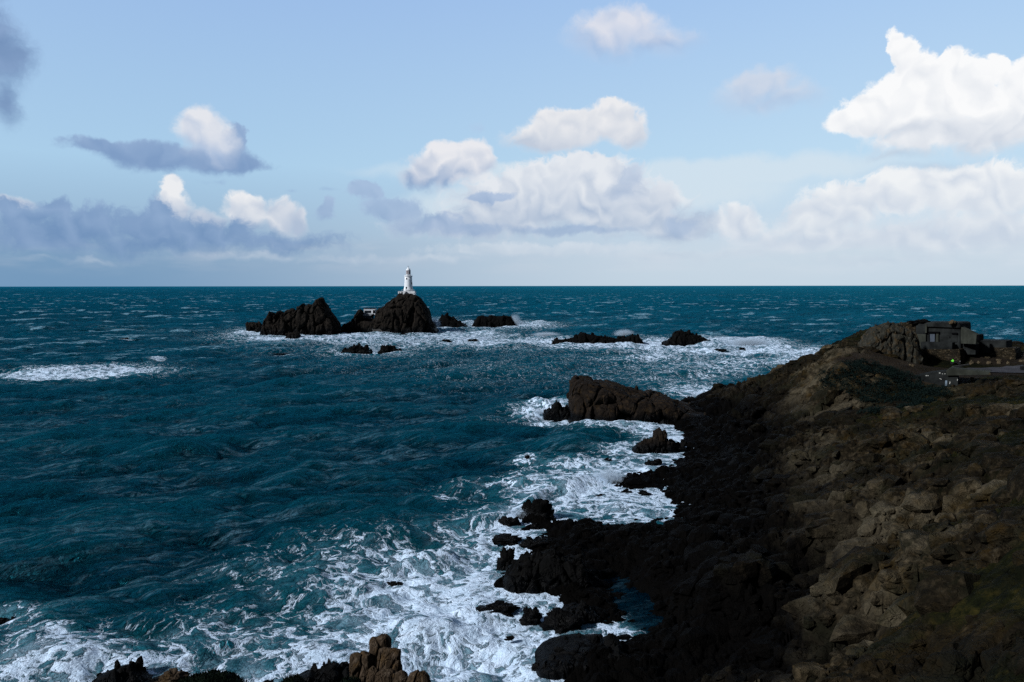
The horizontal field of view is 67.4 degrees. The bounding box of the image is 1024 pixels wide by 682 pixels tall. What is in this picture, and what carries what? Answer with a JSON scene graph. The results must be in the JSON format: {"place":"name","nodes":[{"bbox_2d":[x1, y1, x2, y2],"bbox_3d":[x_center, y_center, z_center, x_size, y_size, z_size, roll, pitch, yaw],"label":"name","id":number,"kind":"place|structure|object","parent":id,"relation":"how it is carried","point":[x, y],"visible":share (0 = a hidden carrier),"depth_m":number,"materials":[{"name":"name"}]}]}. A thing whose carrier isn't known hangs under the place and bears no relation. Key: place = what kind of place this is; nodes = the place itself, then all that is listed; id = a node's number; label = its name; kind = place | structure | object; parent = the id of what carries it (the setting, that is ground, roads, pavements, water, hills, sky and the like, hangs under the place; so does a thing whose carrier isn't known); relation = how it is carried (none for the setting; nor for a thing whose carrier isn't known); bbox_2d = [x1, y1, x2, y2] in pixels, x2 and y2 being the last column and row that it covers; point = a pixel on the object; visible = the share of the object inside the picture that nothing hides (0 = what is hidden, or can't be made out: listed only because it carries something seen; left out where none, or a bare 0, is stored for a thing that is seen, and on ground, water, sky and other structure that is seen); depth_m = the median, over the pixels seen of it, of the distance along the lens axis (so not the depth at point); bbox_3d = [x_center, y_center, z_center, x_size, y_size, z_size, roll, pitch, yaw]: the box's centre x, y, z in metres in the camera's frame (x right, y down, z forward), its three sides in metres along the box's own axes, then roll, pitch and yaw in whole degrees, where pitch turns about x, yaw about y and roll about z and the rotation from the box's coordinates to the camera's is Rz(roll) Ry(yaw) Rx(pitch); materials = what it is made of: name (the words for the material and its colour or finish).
{"place":"outdoors","nodes":[
{"label":"outdoors","id":0,"kind":"place"},
{"bbox_2d":[0,285,1023,681],"bbox_3d":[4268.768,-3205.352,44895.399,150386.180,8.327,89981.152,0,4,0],"label":"sea","id":1,"kind":"structure","parent":0,"point":[196,479],"depth_m":141.37,"materials":[{"name":"liquid"}]},
{"bbox_2d":[0,616,13,624],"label":"rock","id":2,"kind":"object","parent":1,"relation":"in","point":[3,620],"visible":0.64,"depth_m":70.81,"materials":[{"name":"black stone"}]},
{"bbox_2d":[92,656,158,681],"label":"rock","id":3,"kind":"object","parent":1,"relation":"in","point":[133,671],"visible":0.85,"depth_m":59.52,"materials":[{"name":"black stone"}]},
{"bbox_2d":[245,321,261,331],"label":"rock","id":4,"kind":"object","parent":1,"relation":"in","point":[254,326],"visible":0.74,"depth_m":511.28,"materials":[{"name":"stone"}]},
{"bbox_2d":[284,331,300,338],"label":"rock","id":5,"kind":"object","parent":1,"relation":"in","point":[294,335],"visible":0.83,"depth_m":441.01,"materials":[{"name":"stone"}]},
{"bbox_2d":[260,297,342,335],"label":"rock crag","id":6,"kind":"structure","parent":1,"relation":"in","point":[317,317],"depth_m":488.34,"materials":[{"name":"stone"}]},
{"bbox_2d":[297,658,349,681],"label":"rock","id":7,"kind":"object","parent":1,"relation":"in","point":[329,671],"visible":0.78,"depth_m":58.97,"materials":[{"name":"black stone"}]},
{"bbox_2d":[341,343,372,353],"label":"rock","id":8,"kind":"object","parent":1,"relation":"in","point":[358,348],"visible":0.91,"depth_m":353.01,"materials":[{"name":"black stone"}]},
{"bbox_2d":[343,321,396,332],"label":"rock","id":9,"kind":"object","parent":1,"relation":"in","point":[364,326],"visible":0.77,"depth_m":504.87,"materials":[{"name":"stone"}]},
{"bbox_2d":[377,345,401,353],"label":"rock","id":10,"kind":"object","parent":1,"relation":"in","point":[386,349],"visible":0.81,"depth_m":357.19,"materials":[{"name":"black stone"}]},
{"bbox_2d":[342,293,438,332],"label":"lighthouse rock","id":11,"kind":"object","parent":1,"relation":"in","point":[405,313],"visible":0.81,"depth_m":505.37,"materials":[{"name":"stone"}]},
{"bbox_2d":[363,308,375,318],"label":"flat roofed house","id":12,"kind":"structure","parent":11,"relation":"on","point":[369,313],"depth_m":519.05,"materials":[{"name":"white paint"}]},
{"bbox_2d":[398,267,415,294],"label":"lighthouse","id":13,"kind":"object","parent":11,"relation":"on","point":[408,286],"visible":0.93,"depth_m":522.02,"materials":[{"name":"white paint"}]},
{"bbox_2d":[386,581,402,585],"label":"rock","id":14,"kind":"object","parent":1,"relation":"in","point":[392,583],"visible":1,"depth_m":79.95,"materials":[{"name":"black stone"}]},
{"bbox_2d":[435,312,467,326],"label":"rock","id":15,"kind":"object","parent":1,"relation":"in","point":[446,320],"visible":0.9,"depth_m":591.32,"materials":[{"name":"black stone"}]},
{"bbox_2d":[472,315,516,327],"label":"rock","id":16,"kind":"object","parent":1,"relation":"in","point":[491,321],"visible":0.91,"depth_m":572.34,"materials":[{"name":"black stone"}]},
{"bbox_2d":[476,600,520,616],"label":"rock","id":17,"kind":"object","parent":1,"relation":"in","point":[503,607],"visible":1,"depth_m":73.16,"materials":[{"name":"black stone"}]},
{"bbox_2d":[496,546,518,570],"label":"rock","id":18,"kind":"object","parent":1,"relation":"in","point":[504,560],"visible":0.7,"depth_m":84.07,"materials":[{"name":"black stone"}]},
{"bbox_2d":[492,533,524,545],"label":"rock","id":19,"kind":"object","parent":1,"relation":"in","point":[508,539],"visible":0.97,"depth_m":93.23,"materials":[{"name":"black stone"}]},
{"bbox_2d":[498,516,520,526],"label":"rock","id":20,"kind":"object","parent":1,"relation":"in","point":[508,521],"visible":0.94,"depth_m":99.58,"materials":[{"name":"black stone"}]},
{"bbox_2d":[504,636,514,640],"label":"rock","id":21,"kind":"object","parent":1,"relation":"in","point":[509,638],"visible":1,"depth_m":67.50,"materials":[{"name":"black stone"}]},
{"bbox_2d":[519,606,541,625],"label":"rock","id":22,"kind":"object","parent":1,"relation":"in","point":[533,616],"visible":0.99,"depth_m":71.30,"materials":[{"name":"black stone"}]},
{"bbox_2d":[519,536,548,549],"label":"rock","id":23,"kind":"object","parent":1,"relation":"in","point":[530,542],"visible":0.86,"depth_m":91.00,"materials":[{"name":"black stone"}]},
{"bbox_2d":[528,523,539,529],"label":"rock","id":24,"kind":"object","parent":1,"relation":"in","point":[533,526],"visible":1,"depth_m":98.17,"materials":[{"name":"black stone"}]},
{"bbox_2d":[521,499,553,518],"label":"rock","id":25,"kind":"object","parent":1,"relation":"in","point":[541,507],"visible":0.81,"depth_m":101.79,"materials":[{"name":"black stone"}]},
{"bbox_2d":[502,549,593,593],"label":"rock","id":26,"kind":"object","parent":1,"relation":"in","point":[535,573],"visible":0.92,"depth_m":78.16,"materials":[{"name":"black stone"}]},
{"bbox_2d":[543,399,569,420],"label":"rock","id":27,"kind":"object","parent":1,"relation":"in","point":[556,411],"visible":0.91,"depth_m":182.50,"materials":[{"name":"black stone"}]},
{"bbox_2d":[539,607,585,634],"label":"rock","id":28,"kind":"object","parent":1,"relation":"in","point":[558,620],"visible":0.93,"depth_m":69.36,"materials":[{"name":"black stone"}]},
{"bbox_2d":[531,633,622,679],"bbox_3d":[5.630,25.917,63.532,8.149,3.142,6.548,0,4,0],"label":"rock","id":29,"kind":"object","parent":1,"relation":"in","point":[559,657],"visible":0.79,"depth_m":62.81,"materials":[{"name":"black stone"}]},
{"bbox_2d":[551,332,643,344],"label":"rock","id":30,"kind":"object","parent":1,"relation":"in","point":[584,337],"visible":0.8,"depth_m":403.53,"materials":[{"name":"black stone"}]},
{"bbox_2d":[621,488,631,492],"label":"rock","id":31,"kind":"object","parent":1,"relation":"in","point":[626,490],"visible":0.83,"depth_m":114.73,"materials":[{"name":"black stone"}]},
{"bbox_2d":[566,375,708,423],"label":"sea stack","id":32,"kind":"object","parent":1,"relation":"in","point":[588,397],"visible":0.87,"depth_m":173.19,"materials":[{"name":"brown stone"}]},
{"bbox_2d":[262,327,1023,681],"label":"headland","id":33,"kind":"structure","parent":1,"relation":"in","point":[994,597],"depth_m":82.75,"materials":[{"name":"stone"}]},
{"bbox_2d":[155,667,189,681],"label":"boulder","id":34,"kind":"object","parent":33,"relation":"on","point":[174,674],"visible":0.91,"depth_m":18.08,"materials":[{"name":"stone"}]},
{"bbox_2d":[178,668,248,681],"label":"ice plant","id":35,"kind":"object","parent":33,"relation":"on","point":[213,675],"visible":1,"depth_m":16.66,"materials":[{"name":"green plant"}]},
{"bbox_2d":[281,673,305,681],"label":"ice plant","id":36,"kind":"object","parent":33,"relation":"on","point":[292,677],"visible":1,"depth_m":17.12,"materials":[{"name":"green plant"}]},
{"bbox_2d":[341,675,362,681],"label":"ice plant","id":37,"kind":"object","parent":33,"relation":"on","point":[347,678],"visible":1,"depth_m":16.96,"materials":[{"name":"green plant"}]},
{"bbox_2d":[349,634,430,681],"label":"rock pinnacle","id":38,"kind":"object","parent":33,"relation":"on","point":[380,661],"visible":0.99,"depth_m":30.53,"materials":[{"name":"stone"}]},
{"bbox_2d":[561,599,602,624],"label":"rock","id":39,"kind":"object","parent":33,"relation":"on","point":[584,611],"visible":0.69,"depth_m":70.77,"materials":[{"name":"black stone"}]},
{"bbox_2d":[632,428,676,453],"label":"rock","id":40,"kind":"object","parent":33,"relation":"on","point":[658,441],"visible":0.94,"depth_m":141.84,"materials":[{"name":"brown stone"}]},
{"bbox_2d":[500,332,1023,681],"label":"broken rock","id":41,"kind":"object","parent":33,"relation":"on","point":[859,561],"visible":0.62,"depth_m":69.60,"materials":[{"name":"stone"}]},
{"bbox_2d":[818,358,952,404],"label":"gorse bush","id":42,"kind":"object","parent":33,"relation":"on","point":[891,371],"visible":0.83,"depth_m":147.06,"materials":[{"name":"green plant"}]},
{"bbox_2d":[858,321,923,364],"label":"rock outcrop","id":43,"kind":"object","parent":33,"relation":"on","point":[901,341],"visible":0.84,"depth_m":172.63,"materials":[{"name":"grey stone"}]},
{"bbox_2d":[855,396,936,415],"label":"gorse bush","id":44,"kind":"object","parent":33,"relation":"on","point":[872,409],"visible":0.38,"depth_m":124.22,"materials":[{"name":"green plant"}]},
{"bbox_2d":[896,321,983,362],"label":"concrete bunker","id":45,"kind":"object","parent":33,"relation":"on","point":[947,341],"visible":0.84,"depth_m":179.96,"materials":[{"name":"grey concrete"}]},
{"bbox_2d":[907,319,930,323],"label":"turf mound","id":46,"kind":"object","parent":45,"relation":"on","point":[918,321],"visible":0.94,"depth_m":184.93,"materials":[{"name":"green plant"}]},
{"bbox_2d":[911,367,990,386],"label":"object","id":47,"kind":"object","parent":33,"relation":"on","point":[950,375],"visible":0.88,"depth_m":151.22,"materials":[{"name":"concrete"}]},
{"bbox_2d":[979,339,1021,359],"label":"concrete emplacement","id":48,"kind":"object","parent":33,"relation":"on","point":[1003,348],"visible":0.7,"depth_m":178.43,"materials":[{"name":"concrete"}]},
{"bbox_2d":[637,490,650,495],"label":"rock","id":49,"kind":"object","parent":1,"relation":"in","point":[643,492],"visible":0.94,"depth_m":113.60,"materials":[{"name":"black stone"}]},
{"bbox_2d":[645,458,662,465],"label":"rock","id":50,"kind":"object","parent":1,"relation":"in","point":[658,461],"visible":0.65,"depth_m":131.04,"materials":[{"name":"black stone"}]},
{"bbox_2d":[675,440,689,451],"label":"rock","id":51,"kind":"object","parent":1,"relation":"in","point":[680,447],"visible":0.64,"depth_m":143.13,"materials":[{"name":"black stone"}]},
{"bbox_2d":[661,329,709,345],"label":"rock","id":52,"kind":"object","parent":1,"relation":"in","point":[680,337],"visible":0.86,"depth_m":405.64,"materials":[{"name":"black stone"}]},
{"bbox_2d":[0,0,1023,286],"label":"sky","id":53,"kind":"structure","parent":0,"point":[143,142],"materials":[{"name":"blue"}]},
{"bbox_2d":[970,365,1023,372],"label":"road","id":54,"kind":"structure","parent":0,"point":[1012,369],"depth_m":165.14,"materials":[{"name":"grey asphalt"}]}
]}

